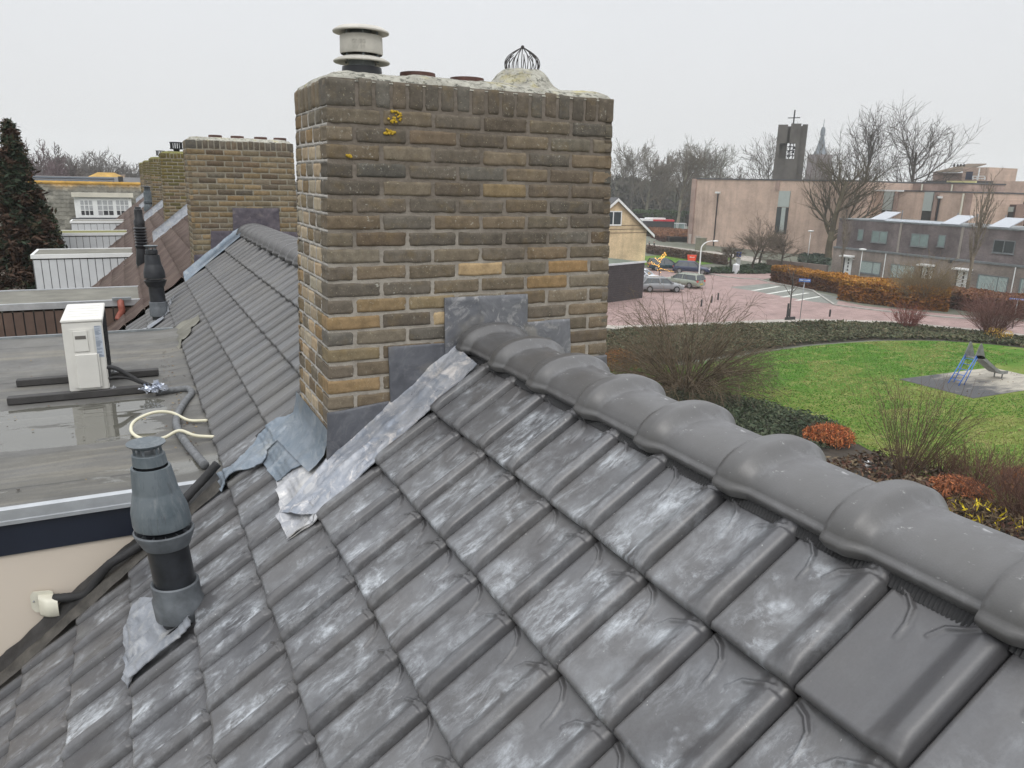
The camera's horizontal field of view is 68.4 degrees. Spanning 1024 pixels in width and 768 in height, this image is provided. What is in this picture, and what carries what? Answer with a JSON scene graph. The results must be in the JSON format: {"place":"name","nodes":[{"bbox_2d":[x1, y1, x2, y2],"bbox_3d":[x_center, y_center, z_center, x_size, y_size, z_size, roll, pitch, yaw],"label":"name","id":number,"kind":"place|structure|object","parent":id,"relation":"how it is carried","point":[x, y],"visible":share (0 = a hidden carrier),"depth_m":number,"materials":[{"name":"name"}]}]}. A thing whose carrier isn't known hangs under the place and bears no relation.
{"place":"outdoors","nodes":[
{"label":"outdoors","id":0,"kind":"place"},
{"bbox_2d":[0,180,140,289],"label":"house","id":1,"kind":"structure","parent":0,"point":[69,200],"depth_m":52.18,"materials":[{"name":"brick"}]},
{"bbox_2d":[32,175,139,181],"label":"house","id":2,"kind":"structure","parent":0,"point":[85,178],"depth_m":83.91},
{"bbox_2d":[0,142,190,336],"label":"terraced house","id":3,"kind":"structure","parent":0,"point":[122,292],"depth_m":9.92,"materials":[{"name":"brown tile"}]},
{"bbox_2d":[57,160,152,247],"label":"terraced house","id":4,"kind":"structure","parent":0,"point":[91,238],"depth_m":20.99,"materials":[{"name":"white tile"}]},
{"bbox_2d":[70,162,143,229],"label":"terraced house","id":5,"kind":"structure","parent":0,"point":[95,224],"depth_m":27.13,"materials":[{"name":"white wood"}]},
{"bbox_2d":[0,23,1023,767],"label":"terraced house","id":6,"kind":"structure","parent":0,"point":[482,507],"depth_m":2.18,"materials":[{"name":"grey tile"}]},
{"bbox_2d":[0,0,1023,185],"label":"sky","id":7,"kind":"structure","parent":0,"point":[130,79],"materials":[{"name":"white"}]},
{"bbox_2d":[297,206,1023,450],"bbox_3d":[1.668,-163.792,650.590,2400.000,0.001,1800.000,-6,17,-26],"label":"ground","id":8,"kind":"structure","parent":0,"point":[679,242],"depth_m":101.78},
{"bbox_2d":[0,117,64,289],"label":"cypress","id":9,"kind":"object","parent":8,"relation":"on","point":[25,227],"visible":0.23,"depth_m":17.82,"materials":[{"name":"green plant"}]},
{"bbox_2d":[23,138,67,175],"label":"bare tree","id":10,"kind":"object","parent":8,"relation":"on","point":[43,152],"visible":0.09,"depth_m":95.25,"materials":[{"name":"grey plant"}]},
{"bbox_2d":[40,204,67,248],"bbox_3d":[-12.085,-0.280,20.758,3.618,9.072,4.217,-11,20,-40],"label":"cypress","id":11,"kind":"object","parent":8,"relation":"on","point":[55,234],"visible":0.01,"depth_m":19.76,"materials":[{"name":"green plant"}]},
{"bbox_2d":[36,156,75,175],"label":"bare tree","id":12,"kind":"object","parent":8,"relation":"on","point":[53,167],"visible":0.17,"depth_m":90.46,"materials":[{"name":"grey plant"}]},
{"bbox_2d":[36,143,94,175],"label":"bare tree","id":13,"kind":"object","parent":8,"relation":"on","point":[73,171],"visible":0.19,"depth_m":98.56,"materials":[{"name":"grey plant"}]},
{"bbox_2d":[30,150,164,288],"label":"terraced house","id":14,"kind":"structure","parent":8,"relation":"on","point":[74,268],"depth_m":14.82,"materials":[{"name":"white tile"}]},
{"bbox_2d":[76,149,126,175],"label":"bare tree","id":15,"kind":"object","parent":8,"relation":"on","point":[100,166],"visible":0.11,"depth_m":120.81,"materials":[{"name":"grey plant"}]},
{"bbox_2d":[79,149,133,177],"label":"bare tree","id":16,"kind":"object","parent":8,"relation":"on","point":[107,165],"visible":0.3,"depth_m":117.15,"materials":[{"name":"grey plant"}]},
{"bbox_2d":[0,135,300,655],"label":"terraced house","id":17,"kind":"structure","parent":8,"relation":"on","point":[222,320],"depth_m":4.68,"materials":[{"name":"grey tile"}]},
{"bbox_2d":[30,590,58,616],"bbox_3d":[-2.033,0.966,3.282,0.103,0.130,0.052,-6,17,-26],"label":"duct cover","id":18,"kind":"object","parent":17,"relation":"attached to","point":[44,603],"visible":0.99,"depth_m":3.28,"materials":[{"name":"beige plastic"}]},
{"bbox_2d":[7,303,159,404],"bbox_3d":[-2.790,-0.224,4.927,0.848,0.495,0.771,-6,17,-26],"label":"heat pump","id":19,"kind":"object","parent":17,"relation":"on","point":[90,367],"visible":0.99,"depth_m":4.70,"materials":[{"name":"white metal"}]},
{"bbox_2d":[52,461,220,602],"bbox_3d":[-1.652,0.660,3.330,0.727,0.575,0.106,-5,16,-22],"label":"black conduit","id":20,"kind":"object","parent":17,"relation":"attached to","point":[195,487],"visible":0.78,"depth_m":3.29,"materials":[{"name":"plastic"}]},
{"bbox_2d":[138,380,168,393],"bbox_3d":[-2.284,0.020,4.794,0.141,0.077,0.156,6,16,18],"label":"foil wad","id":21,"kind":"object","parent":17,"relation":"on","point":[156,386],"visible":1,"depth_m":4.80,"materials":[{"name":"silver metal"}]},
{"bbox_2d":[129,410,213,438],"bbox_3d":[-1.833,0.236,4.117,0.346,0.068,0.573,-33,37,-65],"label":"cream cable","id":22,"kind":"object","parent":17,"relation":"on","point":[134,421],"visible":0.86,"depth_m":4.16,"materials":[{"name":"beige plastic"}]},
{"bbox_2d":[155,385,208,468],"bbox_3d":[-1.853,0.213,4.240,0.230,0.054,1.538,-6,17,-26],"label":"insulated hose","id":23,"kind":"object","parent":17,"relation":"on","point":[196,455],"visible":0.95,"depth_m":4.19,"materials":[{"name":"grey plastic"}]},
{"bbox_2d":[611,147,635,182],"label":"plane tree","id":24,"kind":"object","parent":8,"relation":"on","point":[621,171],"visible":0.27,"depth_m":228.94,"materials":[{"name":"grey plant"}]},
{"bbox_2d":[607,258,646,302],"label":"garden shed","id":25,"kind":"structure","parent":8,"relation":"on","point":[623,274],"depth_m":66.52,"materials":[{"name":"grey wood"}]},
{"bbox_2d":[608,197,654,260],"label":"gabled house","id":26,"kind":"structure","parent":8,"relation":"on","point":[629,230],"depth_m":96.54,"materials":[{"name":"beige paint"}]},
{"bbox_2d":[609,211,621,225],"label":"window","id":27,"kind":"structure","parent":26,"relation":"in","point":[615,216],"depth_m":95.21,"materials":[{"name":"white paint"}]},
{"bbox_2d":[612,136,656,210],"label":"plane tree","id":28,"kind":"object","parent":8,"relation":"on","point":[632,165],"visible":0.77,"depth_m":211.49,"materials":[{"name":"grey plant"}]},
{"bbox_2d":[610,174,690,210],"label":"wood","id":29,"kind":"object","parent":8,"relation":"on","point":[620,191],"visible":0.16,"depth_m":216.98,"materials":[{"name":"brown plant"}]},
{"bbox_2d":[633,144,677,209],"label":"plane tree","id":30,"kind":"object","parent":8,"relation":"on","point":[652,177],"visible":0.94,"depth_m":191.44,"materials":[{"name":"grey plant"}]},
{"bbox_2d":[639,217,673,227],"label":"city bus","id":31,"kind":"object","parent":8,"relation":"on","point":[656,222],"visible":0.29,"depth_m":164.44,"materials":[{"name":"white paint"}]},
{"bbox_2d":[640,155,680,209],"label":"plane tree","id":32,"kind":"object","parent":8,"relation":"on","point":[663,184],"visible":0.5,"depth_m":200.07,"materials":[{"name":"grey plant"}]},
{"bbox_2d":[632,208,689,225],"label":"evergreen hedge","id":33,"kind":"object","parent":8,"relation":"on","point":[666,214],"visible":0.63,"depth_m":189.94,"materials":[{"name":"green plant"}]},
{"bbox_2d":[646,227,687,241],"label":"beech hedge","id":34,"kind":"object","parent":8,"relation":"on","point":[663,234],"visible":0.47,"depth_m":146.41,"materials":[{"name":"brown plant"}]},
{"bbox_2d":[645,244,729,264],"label":"hornbeam hedge","id":35,"kind":"object","parent":8,"relation":"on","point":[684,253],"visible":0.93,"depth_m":106.05,"materials":[{"name":"green plant"}]},
{"bbox_2d":[662,142,717,222],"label":"plane tree","id":36,"kind":"object","parent":8,"relation":"on","point":[692,168],"visible":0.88,"depth_m":167.57,"materials":[{"name":"brown plant"}]},
{"bbox_2d":[671,136,736,197],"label":"plane tree","id":37,"kind":"object","parent":8,"relation":"on","point":[712,166],"visible":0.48,"depth_m":198.30,"materials":[{"name":"grey plant"}]},
{"bbox_2d":[685,138,727,181],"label":"plane tree","id":38,"kind":"object","parent":8,"relation":"on","point":[696,148],"visible":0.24,"depth_m":241.73,"materials":[{"name":"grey plant"}]},
{"bbox_2d":[605,257,817,412],"bbox_3d":[8.638,-1.825,36.775,11.362,8.075,12.296,4,15,10],"label":"hazel bush","id":39,"kind":"object","parent":8,"relation":"on","point":[698,384],"visible":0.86,"depth_m":36.53,"materials":[{"name":"brown plant"}]},
{"bbox_2d":[704,143,746,177],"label":"plane tree","id":40,"kind":"object","parent":8,"relation":"on","point":[731,158],"visible":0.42,"depth_m":245.86,"materials":[{"name":"grey plant"}]},
{"bbox_2d":[714,242,748,265],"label":"tree","id":41,"kind":"object","parent":8,"relation":"on","point":[728,252],"visible":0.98,"depth_m":94.25,"materials":[{"name":"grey plant"}]},
{"bbox_2d":[705,262,771,273],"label":"ground cover","id":42,"kind":"object","parent":8,"relation":"on","point":[762,268],"visible":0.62,"depth_m":91.29,"materials":[{"name":"green plant"}]},
{"bbox_2d":[732,226,789,267],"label":"tree","id":43,"kind":"object","parent":8,"relation":"on","point":[751,240],"visible":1,"depth_m":91.84,"materials":[{"name":"brown plant"}]},
{"bbox_2d":[735,212,791,263],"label":"tree","id":44,"kind":"object","parent":8,"relation":"on","point":[770,230],"visible":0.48,"depth_m":96.44,"materials":[{"name":"brown plant"}]},
{"bbox_2d":[737,123,795,178],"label":"bare tree","id":45,"kind":"object","parent":8,"relation":"on","point":[769,168],"visible":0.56,"depth_m":172.21,"materials":[{"name":"grey plant"}]},
{"bbox_2d":[770,226,806,264],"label":"tree","id":46,"kind":"object","parent":8,"relation":"on","point":[781,240],"visible":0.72,"depth_m":95.34,"materials":[{"name":"grey plant"}]},
{"bbox_2d":[773,110,807,178],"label":"bell tower","id":47,"kind":"structure","parent":8,"relation":"on","point":[793,134],"depth_m":124.83,"materials":[{"name":"concrete"}]},
{"bbox_2d":[767,259,828,271],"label":"garden wall","id":48,"kind":"structure","parent":8,"relation":"on","point":[824,268],"depth_m":93.89,"materials":[{"name":"brick"}]},
{"bbox_2d":[687,178,913,256],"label":"church hall","id":49,"kind":"structure","parent":8,"relation":"on","point":[721,210],"depth_m":122.23,"materials":[{"name":"pink brick"}]},
{"bbox_2d":[797,252,831,264],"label":"ground cover","id":50,"kind":"object","parent":8,"relation":"on","point":[818,258],"visible":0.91,"depth_m":106.10,"materials":[{"name":"green plant"}]},
{"bbox_2d":[769,264,861,293],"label":"beech hedge","id":51,"kind":"object","parent":8,"relation":"on","point":[823,281],"visible":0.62,"depth_m":77.56,"materials":[{"name":"orange plant"}]},
{"bbox_2d":[805,119,831,179],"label":"church spire","id":52,"kind":"structure","parent":8,"relation":"on","point":[822,151],"depth_m":292.69,"materials":[{"name":"grey stone"}]},
{"bbox_2d":[792,142,847,179],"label":"bare tree","id":53,"kind":"object","parent":8,"relation":"on","point":[826,153],"visible":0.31,"depth_m":166.00,"materials":[{"name":"grey plant"}]},
{"bbox_2d":[645,337,1021,362],"bbox_3d":[27.661,-2.166,48.768,52.063,0.001,19.243,5,15,12],"label":"planting bed","id":54,"kind":"object","parent":8,"relation":"on","point":[860,339],"visible":0.17,"depth_m":51.42,"materials":[{"name":"soil"}]},
{"bbox_2d":[606,318,1023,361],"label":"ground cover","id":55,"kind":"object","parent":54,"relation":"on","point":[811,331],"visible":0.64,"depth_m":52.47,"materials":[{"name":"green plant"}]},
{"bbox_2d":[881,300,928,326],"bbox_3d":[29.190,-5.282,56.071,3.497,2.366,3.093,10,17,30],"label":"dogwood shrub","id":56,"kind":"object","parent":54,"relation":"on","point":[914,318],"visible":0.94,"depth_m":55.64,"materials":[{"name":"red plant"}]},
{"bbox_2d":[951,281,1023,333],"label":"dogwood shrub","id":57,"kind":"object","parent":54,"relation":"on","point":[986,321],"visible":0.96,"depth_m":53.37,"materials":[{"name":"brown plant"}]},
{"bbox_2d":[667,394,1023,540],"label":"planting bed","id":58,"kind":"object","parent":8,"relation":"on","point":[833,452],"depth_m":29.16,"materials":[{"name":"soil"}]},
{"bbox_2d":[663,385,845,450],"bbox_3d":[6.779,1.601,32.150,12.464,0.594,13.102,15,20,42],"label":"ground cover","id":59,"kind":"object","parent":58,"relation":"on","point":[788,425],"visible":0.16,"depth_m":33.14,"materials":[{"name":"green plant"}]},
{"bbox_2d":[802,420,856,449],"bbox_3d":[12.797,1.999,30.393,2.038,0.831,2.075,-6,17,-26],"label":"orange shrub","id":60,"kind":"object","parent":58,"relation":"on","point":[834,433],"visible":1,"depth_m":30.01,"materials":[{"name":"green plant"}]},
{"bbox_2d":[826,448,1023,539],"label":"ground cover","id":61,"kind":"object","parent":58,"relation":"on","point":[847,465],"visible":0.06,"depth_m":26.35,"materials":[{"name":"brown plant"}]},
{"bbox_2d":[841,358,1011,478],"bbox_3d":[14.258,1.092,26.434,4.951,4.693,5.337,2,15,3],"label":"bare shrub","id":62,"kind":"object","parent":58,"relation":"on","point":[901,458],"visible":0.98,"depth_m":26.31,"materials":[{"name":"brown plant"}]},
{"bbox_2d":[925,469,995,504],"bbox_3d":[14.747,3.460,24.998,2.072,0.893,2.003,-6,17,-26],"label":"orange shrub","id":63,"kind":"object","parent":58,"relation":"on","point":[950,478],"visible":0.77,"depth_m":24.79,"materials":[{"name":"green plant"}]},
{"bbox_2d":[946,493,1023,533],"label":"yellow flower shrub","id":64,"kind":"object","parent":58,"relation":"on","point":[977,503],"visible":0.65,"depth_m":22.93,"materials":[{"name":"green plant"}]},
{"bbox_2d":[966,444,1023,530],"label":"brown shrub","id":65,"kind":"object","parent":58,"relation":"on","point":[1011,500],"visible":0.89,"depth_m":23.16,"materials":[{"name":"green plant"}]},
{"bbox_2d":[838,201,855,271],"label":"bare tree","id":66,"kind":"object","parent":8,"relation":"on","point":[844,228],"visible":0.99,"depth_m":79.65,"materials":[{"name":"brown plant"}]},
{"bbox_2d":[793,130,903,258],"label":"bare tree","id":67,"kind":"object","parent":8,"relation":"on","point":[843,196],"visible":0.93,"depth_m":107.37,"materials":[{"name":"brown plant"}]},
{"bbox_2d":[810,102,917,180],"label":"bare tree","id":68,"kind":"object","parent":8,"relation":"on","point":[871,150],"visible":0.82,"depth_m":128.38,"materials":[{"name":"brown plant"}]},
{"bbox_2d":[836,277,951,311],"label":"beech hedge","id":69,"kind":"object","parent":8,"relation":"on","point":[867,290],"visible":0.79,"depth_m":67.17,"materials":[{"name":"orange plant"}]},
{"bbox_2d":[879,249,972,303],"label":"willow shrub","id":70,"kind":"object","parent":8,"relation":"on","point":[925,281],"visible":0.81,"depth_m":65.16,"materials":[{"name":"brown plant"}]},
{"bbox_2d":[873,98,990,181],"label":"bare tree","id":71,"kind":"object","parent":8,"relation":"on","point":[912,157],"visible":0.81,"depth_m":127.27,"materials":[{"name":"brown plant"}]},
{"bbox_2d":[872,190,1023,223],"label":"panelled wing","id":72,"kind":"structure","parent":8,"relation":"on","point":[930,205],"depth_m":104.85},
{"bbox_2d":[885,278,1023,318],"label":"beech hedge","id":73,"kind":"object","parent":8,"relation":"on","point":[960,292],"visible":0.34,"depth_m":65.55,"materials":[{"name":"brown plant"}]},
{"bbox_2d":[913,182,1005,191],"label":"wing","id":74,"kind":"structure","parent":8,"relation":"on","point":[945,186],"depth_m":115.07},
{"bbox_2d":[926,164,1023,203],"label":"stepped building","id":75,"kind":"structure","parent":8,"relation":"on","point":[1007,176],"depth_m":131.30,"materials":[{"name":"pink brick"}]},
{"bbox_2d":[965,167,1004,288],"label":"bare tree","id":76,"kind":"object","parent":8,"relation":"on","point":[979,225],"visible":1,"depth_m":67.07,"materials":[{"name":"brown plant"}]},
{"bbox_2d":[1007,204,1023,225],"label":"building","id":77,"kind":"structure","parent":8,"relation":"on","point":[1016,211],"depth_m":103.76,"materials":[{"name":"brick"}]},
{"bbox_2d":[645,255,734,264],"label":"lawn","id":78,"kind":"structure","parent":0,"point":[675,259],"depth_m":106.39,"materials":[{"name":"green plant"}]},
{"bbox_2d":[648,244,761,262],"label":"road","id":79,"kind":"structure","parent":0,"point":[745,258],"depth_m":116.26,"materials":[{"name":"grey asphalt"}]},
{"bbox_2d":[606,319,1023,335],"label":"pavement","id":80,"kind":"structure","parent":0,"point":[725,322],"depth_m":57.54,"materials":[{"name":"grey concrete"}]},
{"bbox_2d":[780,254,807,316],"bbox_3d":[21.755,-7.573,58.536,1.887,5.162,1.562,15,20,42],"label":"young tree","id":81,"kind":"object","parent":80,"relation":"on","point":[793,283],"visible":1,"depth_m":58.41,"materials":[{"name":"brown plant"}]},
{"bbox_2d":[607,268,1023,333],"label":"road","id":82,"kind":"structure","parent":0,"point":[775,306],"depth_m":64.43,"materials":[{"name":"pink brick"}]},
{"bbox_2d":[647,258,674,270],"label":"parked car","id":83,"kind":"object","parent":82,"relation":"on","point":[666,263],"visible":0.63,"depth_m":90.55,"materials":[{"name":"paint"}]},
{"bbox_2d":[643,276,684,292],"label":"parked car","id":84,"kind":"object","parent":82,"relation":"on","point":[668,284],"visible":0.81,"depth_m":72.21,"materials":[{"name":"paint"}]},
{"bbox_2d":[666,272,705,288],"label":"parked car","id":85,"kind":"object","parent":82,"relation":"on","point":[694,279],"visible":0.68,"depth_m":75.77,"materials":[{"name":"paint"}]},
{"bbox_2d":[672,260,710,273],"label":"parked car","id":86,"kind":"object","parent":82,"relation":"on","point":[680,266],"visible":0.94,"depth_m":88.22,"materials":[{"name":"paint"}]},
{"bbox_2d":[731,283,838,303],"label":"parking lane","id":87,"kind":"structure","parent":82,"relation":"on","point":[831,298],"depth_m":74.65,"materials":[{"name":"grey brick"}]},
{"bbox_2d":[706,273,975,319],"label":"kerb","id":88,"kind":"structure","parent":82,"relation":"on","point":[826,299],"depth_m":66.99,"materials":[{"name":"concrete"}]},
{"bbox_2d":[610,340,1023,511],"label":"lawn","id":89,"kind":"structure","parent":0,"point":[1017,367],"depth_m":38.11,"materials":[{"name":"green plant"}]},
{"bbox_2d":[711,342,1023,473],"bbox_3d":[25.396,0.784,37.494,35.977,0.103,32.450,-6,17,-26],"label":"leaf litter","id":90,"kind":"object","parent":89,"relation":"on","point":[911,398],"visible":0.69,"depth_m":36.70,"materials":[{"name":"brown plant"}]},
{"bbox_2d":[908,438,975,475],"bbox_3d":[15.591,2.584,27.038,2.364,1.560,2.951,-6,17,-26],"label":"brown shrub","id":91,"kind":"object","parent":89,"relation":"on","point":[939,464],"visible":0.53,"depth_m":26.88,"materials":[{"name":"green plant"}]},
{"bbox_2d":[900,368,1023,397],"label":"play surface","id":92,"kind":"object","parent":89,"relation":"on","point":[1008,383],"visible":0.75,"depth_m":40.64,"materials":[{"name":"grey sand"}]},
{"bbox_2d":[948,342,1007,385],"bbox_3d":[25.427,-1.216,40.830,4.223,2.200,0.638,-6,17,-26],"label":"playground slide","id":93,"kind":"object","parent":92,"relation":"on","point":[983,361],"visible":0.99,"depth_m":40.51,"materials":[{"name":"blue paint"}]},
{"bbox_2d":[932,431,1023,516],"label":"brown shrub","id":94,"kind":"object","parent":89,"relation":"on","point":[1004,482],"visible":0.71,"depth_m":24.00,"materials":[{"name":"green plant"}]},
{"bbox_2d":[934,423,1023,488],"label":"brown shrub","id":95,"kind":"object","parent":89,"relation":"on","point":[974,464],"visible":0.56,"depth_m":26.20,"materials":[{"name":"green plant"}]},
{"bbox_2d":[831,218,944,277],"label":"row house","id":96,"kind":"structure","parent":0,"point":[879,240],"depth_m":88.55,"materials":[{"name":"grey brick"}]},
{"bbox_2d":[859,260,880,275],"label":"window","id":97,"kind":"structure","parent":96,"relation":"in","point":[867,267],"depth_m":88.27,"materials":[{"name":"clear glass"}]},
{"bbox_2d":[870,230,887,243],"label":"window","id":98,"kind":"structure","parent":96,"relation":"in","point":[880,237],"depth_m":87.22,"materials":[{"name":"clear glass"}]},
{"bbox_2d":[870,209,902,220],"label":"solar collector","id":99,"kind":"object","parent":96,"relation":"on","point":[886,214],"visible":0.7,"depth_m":87.86,"materials":[{"name":"grey metal"}]},
{"bbox_2d":[889,222,991,284],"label":"row house","id":100,"kind":"structure","parent":0,"point":[944,240],"depth_m":81.89,"materials":[{"name":"grey brick"}]},
{"bbox_2d":[889,264,914,278],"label":"window","id":101,"kind":"structure","parent":100,"relation":"in","point":[898,265],"depth_m":85.10,"materials":[{"name":"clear glass"}]},
{"bbox_2d":[909,233,929,247],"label":"window","id":102,"kind":"structure","parent":100,"relation":"in","point":[917,240],"depth_m":82.80,"materials":[{"name":"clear glass"}]},
{"bbox_2d":[941,213,978,224],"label":"solar collector","id":103,"kind":"object","parent":100,"relation":"on","point":[958,219],"visible":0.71,"depth_m":80.15,"materials":[{"name":"grey metal"}]},
{"bbox_2d":[952,226,1023,293],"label":"row house","id":104,"kind":"structure","parent":0,"point":[999,260],"depth_m":75.58,"materials":[{"name":"grey brick"}]},
{"bbox_2d":[976,274,1008,292],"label":"window","id":105,"kind":"structure","parent":104,"relation":"in","point":[982,279],"depth_m":75.87,"materials":[{"name":"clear glass"}]},
{"bbox_2d":[991,239,1015,254],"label":"window","id":106,"kind":"structure","parent":104,"relation":"in","point":[1006,247],"depth_m":74.90,"materials":[{"name":"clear glass"}]},
{"bbox_2d":[989,215,1023,227],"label":"solar collector","id":107,"kind":"object","parent":104,"relation":"on","point":[1006,222],"visible":1,"depth_m":75.75,"materials":[{"name":"grey metal"}]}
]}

